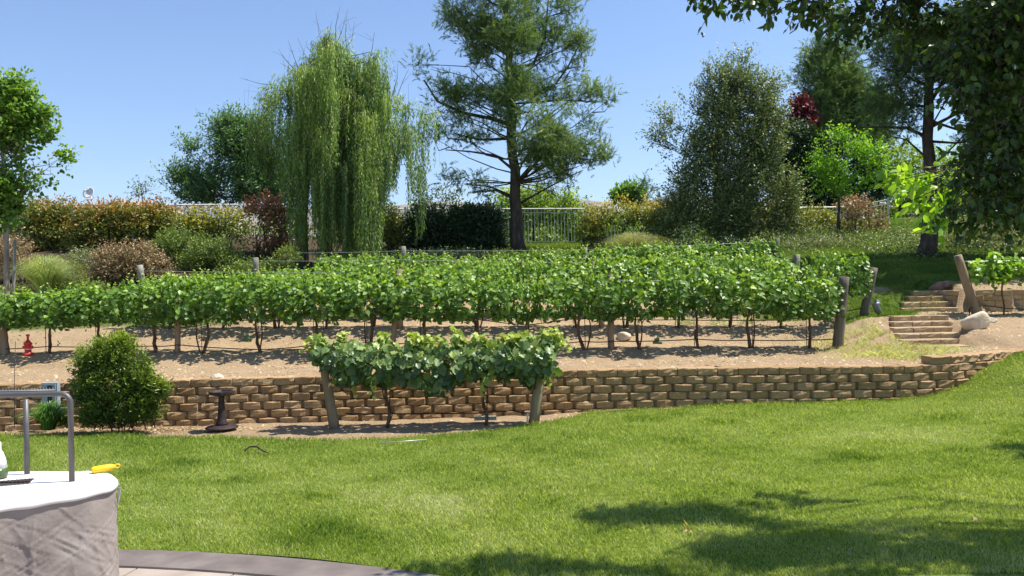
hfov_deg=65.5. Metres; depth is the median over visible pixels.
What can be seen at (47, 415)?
strappy plant
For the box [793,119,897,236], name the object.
young tree
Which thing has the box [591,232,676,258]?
ornamental grass
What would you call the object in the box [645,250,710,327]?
grapevine
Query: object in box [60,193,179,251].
photinia shrub
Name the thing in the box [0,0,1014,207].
sky
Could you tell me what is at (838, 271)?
grapevine
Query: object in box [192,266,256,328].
grapevine
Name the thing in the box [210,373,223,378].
stone
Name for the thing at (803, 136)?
evergreen tree
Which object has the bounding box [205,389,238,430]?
birdbath
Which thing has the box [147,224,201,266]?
green shrub
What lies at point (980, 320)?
boulder
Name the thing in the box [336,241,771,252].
trellis wire
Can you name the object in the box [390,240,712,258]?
fence side grass
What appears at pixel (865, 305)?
vine post
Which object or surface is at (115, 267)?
pink shrub
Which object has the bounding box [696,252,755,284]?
grapevine
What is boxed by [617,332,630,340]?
stone
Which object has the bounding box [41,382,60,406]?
outlet box
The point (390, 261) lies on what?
grapevine
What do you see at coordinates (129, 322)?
ground cover
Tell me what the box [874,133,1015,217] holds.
background tree
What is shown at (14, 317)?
grapevine
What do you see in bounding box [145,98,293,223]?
feathery tree
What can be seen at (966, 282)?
vine post
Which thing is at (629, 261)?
grapevine
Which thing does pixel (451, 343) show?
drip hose
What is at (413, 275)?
grapevine
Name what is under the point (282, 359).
terrace ground
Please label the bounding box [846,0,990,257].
pine tree
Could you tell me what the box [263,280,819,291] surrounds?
trellis wire
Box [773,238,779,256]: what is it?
vine post
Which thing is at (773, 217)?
photinia shrub
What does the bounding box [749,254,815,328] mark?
grapevine
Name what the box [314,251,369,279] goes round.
grapevine
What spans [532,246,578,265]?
grapevine
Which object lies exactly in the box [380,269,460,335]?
grapevine
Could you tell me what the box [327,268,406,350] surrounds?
grapevine
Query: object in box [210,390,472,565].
ground
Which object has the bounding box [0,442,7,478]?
bottle
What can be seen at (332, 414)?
trellis post
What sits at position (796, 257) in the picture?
vine post
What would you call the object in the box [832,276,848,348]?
vine post
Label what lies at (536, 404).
trellis post
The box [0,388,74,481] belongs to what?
tube frame
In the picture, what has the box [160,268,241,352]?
grapevine
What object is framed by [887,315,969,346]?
garden steps
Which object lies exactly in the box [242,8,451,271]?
weeping willow
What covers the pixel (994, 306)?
drip hose
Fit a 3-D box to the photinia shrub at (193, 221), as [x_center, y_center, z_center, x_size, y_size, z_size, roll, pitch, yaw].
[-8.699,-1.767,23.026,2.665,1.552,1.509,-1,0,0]
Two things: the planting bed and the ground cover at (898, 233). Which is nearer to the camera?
the planting bed
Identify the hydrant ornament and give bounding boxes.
[22,334,33,355]
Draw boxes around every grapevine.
[0,283,92,353]
[0,286,38,331]
[56,278,147,337]
[107,273,197,352]
[136,270,201,328]
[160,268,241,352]
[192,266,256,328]
[214,266,297,352]
[238,268,308,328]
[260,263,319,310]
[273,271,350,334]
[291,266,351,328]
[299,331,438,427]
[312,258,365,289]
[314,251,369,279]
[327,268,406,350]
[343,258,405,326]
[357,250,405,271]
[369,261,418,290]
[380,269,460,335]
[389,259,457,326]
[399,248,451,268]
[415,259,466,302]
[432,325,576,425]
[435,270,517,334]
[442,260,508,327]
[444,254,489,276]
[458,256,514,307]
[487,249,533,273]
[503,273,549,329]
[508,254,548,328]
[508,255,564,314]
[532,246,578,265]
[541,257,603,327]
[546,265,620,349]
[554,255,611,285]
[570,242,622,277]
[592,252,657,327]
[602,253,656,301]
[602,267,675,349]
[613,239,665,264]
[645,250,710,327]
[653,249,703,301]
[657,239,710,270]
[658,262,732,347]
[693,237,745,271]
[696,250,767,327]
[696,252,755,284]
[708,266,791,347]
[729,233,782,261]
[734,247,791,298]
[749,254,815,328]
[769,268,845,348]
[809,246,873,298]
[968,248,1021,314]
[1016,257,1023,283]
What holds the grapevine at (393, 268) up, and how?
on the terrace ground at (282, 359)
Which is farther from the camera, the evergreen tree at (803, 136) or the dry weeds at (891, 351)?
the evergreen tree at (803, 136)
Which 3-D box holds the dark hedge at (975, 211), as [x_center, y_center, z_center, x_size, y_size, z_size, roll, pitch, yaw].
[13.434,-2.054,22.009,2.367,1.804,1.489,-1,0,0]
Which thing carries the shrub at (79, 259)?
on the terrace ground at (282, 359)
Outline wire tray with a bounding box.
[0,478,33,485]
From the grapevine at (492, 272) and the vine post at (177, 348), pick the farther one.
the grapevine at (492, 272)
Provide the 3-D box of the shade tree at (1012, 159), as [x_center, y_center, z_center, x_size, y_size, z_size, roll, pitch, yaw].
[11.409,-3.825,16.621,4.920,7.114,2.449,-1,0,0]
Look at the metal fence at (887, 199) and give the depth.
27.99 m
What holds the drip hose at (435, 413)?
on the planting bed
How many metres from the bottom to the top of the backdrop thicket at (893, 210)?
2.488 m
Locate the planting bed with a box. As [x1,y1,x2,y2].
[0,407,679,440]
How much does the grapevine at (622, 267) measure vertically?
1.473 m
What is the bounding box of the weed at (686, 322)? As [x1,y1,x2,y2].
[672,315,694,324]
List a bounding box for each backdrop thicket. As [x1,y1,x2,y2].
[0,214,351,242]
[381,204,692,245]
[697,189,970,224]
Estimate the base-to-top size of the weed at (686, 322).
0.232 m
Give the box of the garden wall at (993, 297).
[936,289,1023,311]
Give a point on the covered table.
(59, 525)
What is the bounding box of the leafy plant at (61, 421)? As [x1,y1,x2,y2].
[39,414,76,428]
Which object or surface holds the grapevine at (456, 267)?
on the terrace ground at (282, 359)
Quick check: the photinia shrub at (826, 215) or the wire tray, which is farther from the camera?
the photinia shrub at (826, 215)
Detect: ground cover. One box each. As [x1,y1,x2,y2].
[12,272,318,345]
[666,211,1023,263]
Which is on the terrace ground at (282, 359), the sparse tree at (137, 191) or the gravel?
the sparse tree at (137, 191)
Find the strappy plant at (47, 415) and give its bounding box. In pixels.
[16,400,77,430]
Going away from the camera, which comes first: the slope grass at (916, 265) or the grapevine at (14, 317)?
the grapevine at (14, 317)
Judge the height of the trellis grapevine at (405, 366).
1.168 m
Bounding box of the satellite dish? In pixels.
[83,187,93,203]
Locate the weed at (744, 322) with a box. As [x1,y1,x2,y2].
[737,316,756,323]
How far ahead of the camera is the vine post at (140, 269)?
15.05 m
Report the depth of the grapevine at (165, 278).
14.98 m
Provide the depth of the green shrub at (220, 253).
19.86 m
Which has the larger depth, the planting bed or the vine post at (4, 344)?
the vine post at (4, 344)
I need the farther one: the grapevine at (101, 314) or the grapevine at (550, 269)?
the grapevine at (550, 269)
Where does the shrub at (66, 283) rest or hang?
on the terrace ground at (282, 359)
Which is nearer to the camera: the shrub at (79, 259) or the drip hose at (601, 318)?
the drip hose at (601, 318)
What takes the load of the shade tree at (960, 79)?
on the terrace ground at (282, 359)
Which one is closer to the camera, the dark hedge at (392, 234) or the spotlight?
the spotlight
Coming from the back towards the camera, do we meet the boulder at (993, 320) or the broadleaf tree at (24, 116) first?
the broadleaf tree at (24, 116)
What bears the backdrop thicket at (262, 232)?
on the terrace ground at (282, 359)
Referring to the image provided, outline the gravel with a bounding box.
[1,311,1020,436]
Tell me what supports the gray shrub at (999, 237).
on the terrace ground at (282, 359)
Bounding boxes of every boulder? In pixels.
[960,311,990,329]
[990,317,996,322]
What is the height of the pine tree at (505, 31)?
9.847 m
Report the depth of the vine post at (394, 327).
12.91 m
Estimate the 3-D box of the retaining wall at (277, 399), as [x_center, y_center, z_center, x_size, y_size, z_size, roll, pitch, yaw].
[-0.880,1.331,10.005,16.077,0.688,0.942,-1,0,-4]
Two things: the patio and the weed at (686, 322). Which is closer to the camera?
the patio
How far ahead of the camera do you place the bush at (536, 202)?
32.68 m
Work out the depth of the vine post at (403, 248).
18.75 m
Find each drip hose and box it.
[7,338,834,349]
[203,308,861,324]
[345,410,526,414]
[969,305,1023,314]
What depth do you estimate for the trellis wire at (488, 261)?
16.90 m
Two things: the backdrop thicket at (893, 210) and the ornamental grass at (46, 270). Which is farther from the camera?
the backdrop thicket at (893, 210)
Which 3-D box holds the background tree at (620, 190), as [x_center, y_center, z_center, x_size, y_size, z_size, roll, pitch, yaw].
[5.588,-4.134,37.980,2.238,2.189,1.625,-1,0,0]
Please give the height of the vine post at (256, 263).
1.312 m
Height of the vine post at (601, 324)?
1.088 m
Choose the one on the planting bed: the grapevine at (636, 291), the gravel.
the gravel
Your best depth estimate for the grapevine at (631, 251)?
18.64 m
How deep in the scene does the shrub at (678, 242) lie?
20.40 m
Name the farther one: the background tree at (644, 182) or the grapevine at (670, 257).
the background tree at (644, 182)
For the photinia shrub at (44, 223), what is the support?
on the terrace ground at (282, 359)
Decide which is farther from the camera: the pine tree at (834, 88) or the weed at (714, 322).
the pine tree at (834, 88)
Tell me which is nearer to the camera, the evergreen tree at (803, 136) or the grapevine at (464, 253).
the grapevine at (464, 253)
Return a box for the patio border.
[118,549,438,575]
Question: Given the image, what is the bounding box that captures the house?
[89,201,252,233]
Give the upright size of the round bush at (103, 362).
1.269 m
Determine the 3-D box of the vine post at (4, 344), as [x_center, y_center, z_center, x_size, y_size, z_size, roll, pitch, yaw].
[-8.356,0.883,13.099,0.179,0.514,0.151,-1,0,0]
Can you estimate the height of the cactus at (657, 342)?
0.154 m
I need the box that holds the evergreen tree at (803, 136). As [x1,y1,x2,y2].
[763,116,897,213]
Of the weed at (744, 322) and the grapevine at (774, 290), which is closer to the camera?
the grapevine at (774, 290)
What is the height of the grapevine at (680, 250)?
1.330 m
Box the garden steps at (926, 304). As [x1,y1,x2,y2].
[897,291,957,311]
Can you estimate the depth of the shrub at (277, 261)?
19.42 m
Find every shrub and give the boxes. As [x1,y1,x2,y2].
[0,234,39,283]
[0,271,111,298]
[9,192,87,251]
[54,242,102,273]
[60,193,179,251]
[80,234,176,284]
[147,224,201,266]
[161,201,258,250]
[174,232,248,272]
[207,243,302,280]
[236,188,296,257]
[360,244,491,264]
[482,245,594,264]
[572,191,673,249]
[662,233,781,257]
[747,196,807,233]
[781,230,865,247]
[799,199,846,229]
[827,192,890,233]
[939,211,1022,246]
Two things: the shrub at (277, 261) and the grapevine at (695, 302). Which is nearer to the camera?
the grapevine at (695, 302)
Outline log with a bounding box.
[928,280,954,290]
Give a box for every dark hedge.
[375,200,413,251]
[396,199,456,251]
[440,198,510,250]
[958,194,1023,239]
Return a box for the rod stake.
[14,341,15,427]
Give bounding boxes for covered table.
[0,471,120,575]
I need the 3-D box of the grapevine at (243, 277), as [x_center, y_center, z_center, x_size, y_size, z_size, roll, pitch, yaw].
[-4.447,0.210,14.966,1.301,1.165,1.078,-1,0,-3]
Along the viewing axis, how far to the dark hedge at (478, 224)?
24.98 m
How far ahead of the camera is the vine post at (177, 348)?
13.01 m
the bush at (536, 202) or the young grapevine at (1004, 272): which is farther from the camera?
the bush at (536, 202)
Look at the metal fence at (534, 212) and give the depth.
27.99 m
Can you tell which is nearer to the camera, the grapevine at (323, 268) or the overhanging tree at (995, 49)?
the overhanging tree at (995, 49)
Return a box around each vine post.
[0,327,9,354]
[137,265,149,328]
[174,291,180,352]
[253,257,261,310]
[390,269,400,345]
[397,267,402,328]
[401,246,405,260]
[599,271,604,327]
[607,275,614,348]
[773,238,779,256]
[792,254,799,311]
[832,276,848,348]
[859,267,877,316]
[953,254,979,314]
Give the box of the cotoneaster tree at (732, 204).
[635,41,820,245]
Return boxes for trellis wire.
[166,271,856,274]
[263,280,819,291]
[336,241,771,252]
[355,258,789,262]
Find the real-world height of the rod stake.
1.037 m
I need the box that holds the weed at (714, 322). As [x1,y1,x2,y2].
[706,316,727,325]
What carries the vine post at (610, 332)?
on the terrace ground at (282, 359)
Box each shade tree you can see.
[934,0,1017,213]
[943,0,1023,190]
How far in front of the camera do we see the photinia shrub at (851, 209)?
24.34 m
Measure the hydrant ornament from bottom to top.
0.360 m
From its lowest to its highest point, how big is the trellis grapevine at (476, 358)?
1.216 m
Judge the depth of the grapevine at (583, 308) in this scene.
12.62 m
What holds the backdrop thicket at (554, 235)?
on the terrace ground at (282, 359)
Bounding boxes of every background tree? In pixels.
[606,179,648,207]
[622,168,662,207]
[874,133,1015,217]
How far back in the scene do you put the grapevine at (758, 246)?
18.66 m
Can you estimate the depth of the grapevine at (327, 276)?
14.84 m
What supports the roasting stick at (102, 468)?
on the covered table
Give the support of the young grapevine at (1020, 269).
on the terrace ground at (282, 359)
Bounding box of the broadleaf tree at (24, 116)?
[0,65,83,317]
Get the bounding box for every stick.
[33,464,119,479]
[244,446,268,453]
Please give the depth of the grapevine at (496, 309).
12.65 m
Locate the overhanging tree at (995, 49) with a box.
[686,0,1023,252]
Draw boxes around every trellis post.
[320,367,339,428]
[528,341,545,423]
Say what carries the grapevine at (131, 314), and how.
on the terrace ground at (282, 359)
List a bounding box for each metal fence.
[16,202,295,242]
[308,207,597,241]
[596,197,889,241]
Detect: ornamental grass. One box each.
[10,254,93,297]
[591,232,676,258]
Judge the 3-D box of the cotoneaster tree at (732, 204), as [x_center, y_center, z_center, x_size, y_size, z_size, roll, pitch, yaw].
[6.418,-4.100,24.012,5.472,6.707,2.431,-1,0,0]
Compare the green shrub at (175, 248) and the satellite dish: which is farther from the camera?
the satellite dish
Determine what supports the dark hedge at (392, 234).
on the terrace ground at (282, 359)
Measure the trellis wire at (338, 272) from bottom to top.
0.309 m
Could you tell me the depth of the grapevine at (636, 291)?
12.55 m
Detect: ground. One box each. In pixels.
[0,217,1023,382]
[0,356,1023,575]
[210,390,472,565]
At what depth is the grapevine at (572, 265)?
16.78 m
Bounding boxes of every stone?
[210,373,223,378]
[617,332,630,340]
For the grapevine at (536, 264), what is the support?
on the terrace ground at (282, 359)
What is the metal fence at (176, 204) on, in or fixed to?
on the terrace ground at (282, 359)
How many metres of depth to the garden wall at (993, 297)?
14.60 m
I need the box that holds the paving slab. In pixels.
[474,416,495,420]
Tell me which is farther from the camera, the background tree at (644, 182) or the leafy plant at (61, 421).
the background tree at (644, 182)
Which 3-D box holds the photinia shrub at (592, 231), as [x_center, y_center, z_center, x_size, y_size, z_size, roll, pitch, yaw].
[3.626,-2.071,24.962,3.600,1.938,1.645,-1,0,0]
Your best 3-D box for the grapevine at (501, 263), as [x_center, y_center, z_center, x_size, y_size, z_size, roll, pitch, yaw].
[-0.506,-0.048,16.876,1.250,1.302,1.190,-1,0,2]
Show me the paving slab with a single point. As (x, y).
(477, 418)
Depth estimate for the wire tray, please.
3.63 m
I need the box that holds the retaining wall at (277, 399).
[0,348,1023,431]
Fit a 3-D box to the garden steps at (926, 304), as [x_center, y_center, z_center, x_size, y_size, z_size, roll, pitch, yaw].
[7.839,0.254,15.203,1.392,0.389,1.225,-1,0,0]
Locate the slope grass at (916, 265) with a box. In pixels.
[686,217,1023,344]
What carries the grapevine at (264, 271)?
on the terrace ground at (282, 359)
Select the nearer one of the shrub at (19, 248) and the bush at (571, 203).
the shrub at (19, 248)
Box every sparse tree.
[124,174,161,203]
[413,182,469,207]
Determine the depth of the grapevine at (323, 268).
16.80 m
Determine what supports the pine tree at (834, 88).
on the terrace ground at (282, 359)
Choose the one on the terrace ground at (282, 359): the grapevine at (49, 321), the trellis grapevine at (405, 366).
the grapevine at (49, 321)
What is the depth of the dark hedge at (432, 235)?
25.26 m
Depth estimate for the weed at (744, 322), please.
15.39 m
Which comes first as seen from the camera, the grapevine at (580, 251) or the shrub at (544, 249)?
the grapevine at (580, 251)
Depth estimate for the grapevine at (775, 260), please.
16.78 m
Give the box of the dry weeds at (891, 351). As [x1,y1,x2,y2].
[773,318,989,361]
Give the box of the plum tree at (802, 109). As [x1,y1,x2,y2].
[771,91,823,133]
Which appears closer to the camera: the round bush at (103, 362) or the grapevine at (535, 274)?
the round bush at (103, 362)
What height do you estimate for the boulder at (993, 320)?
0.147 m
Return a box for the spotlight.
[872,299,880,314]
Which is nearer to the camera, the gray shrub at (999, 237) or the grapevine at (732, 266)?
the grapevine at (732, 266)
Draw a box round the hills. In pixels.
[0,196,919,244]
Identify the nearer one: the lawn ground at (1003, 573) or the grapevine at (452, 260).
the lawn ground at (1003, 573)
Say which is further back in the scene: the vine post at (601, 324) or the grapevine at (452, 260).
the grapevine at (452, 260)
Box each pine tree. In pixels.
[397,0,627,251]
[782,2,907,208]
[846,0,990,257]
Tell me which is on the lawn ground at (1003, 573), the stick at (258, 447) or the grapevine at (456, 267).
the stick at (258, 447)
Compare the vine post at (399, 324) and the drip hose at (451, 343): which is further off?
the vine post at (399, 324)
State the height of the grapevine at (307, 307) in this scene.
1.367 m
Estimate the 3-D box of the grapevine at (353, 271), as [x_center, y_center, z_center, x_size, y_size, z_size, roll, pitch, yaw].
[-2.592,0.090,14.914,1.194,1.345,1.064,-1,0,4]
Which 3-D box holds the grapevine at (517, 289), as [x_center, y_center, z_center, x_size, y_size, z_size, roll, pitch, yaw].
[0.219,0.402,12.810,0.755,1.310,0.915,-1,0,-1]
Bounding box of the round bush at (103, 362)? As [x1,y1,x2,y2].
[65,327,179,432]
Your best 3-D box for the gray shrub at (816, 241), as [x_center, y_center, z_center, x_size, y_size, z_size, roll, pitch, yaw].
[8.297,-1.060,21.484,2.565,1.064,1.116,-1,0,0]
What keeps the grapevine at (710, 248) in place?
on the terrace ground at (282, 359)
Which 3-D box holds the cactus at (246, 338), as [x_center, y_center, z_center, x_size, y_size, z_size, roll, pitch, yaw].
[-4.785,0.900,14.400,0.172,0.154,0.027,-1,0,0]
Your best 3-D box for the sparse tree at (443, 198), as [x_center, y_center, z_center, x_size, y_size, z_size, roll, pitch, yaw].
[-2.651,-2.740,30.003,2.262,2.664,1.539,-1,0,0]
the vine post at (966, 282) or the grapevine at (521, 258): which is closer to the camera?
the vine post at (966, 282)
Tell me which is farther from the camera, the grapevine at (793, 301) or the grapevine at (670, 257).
the grapevine at (670, 257)
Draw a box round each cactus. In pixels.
[243,334,251,341]
[653,337,661,343]
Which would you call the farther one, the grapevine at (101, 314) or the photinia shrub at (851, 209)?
the photinia shrub at (851, 209)
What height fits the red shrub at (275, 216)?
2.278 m
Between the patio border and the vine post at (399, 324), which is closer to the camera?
the patio border
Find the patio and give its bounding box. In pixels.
[119,568,246,575]
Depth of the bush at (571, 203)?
32.74 m
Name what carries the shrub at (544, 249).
on the terrace ground at (282, 359)
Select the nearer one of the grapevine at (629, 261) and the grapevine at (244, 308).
the grapevine at (244, 308)

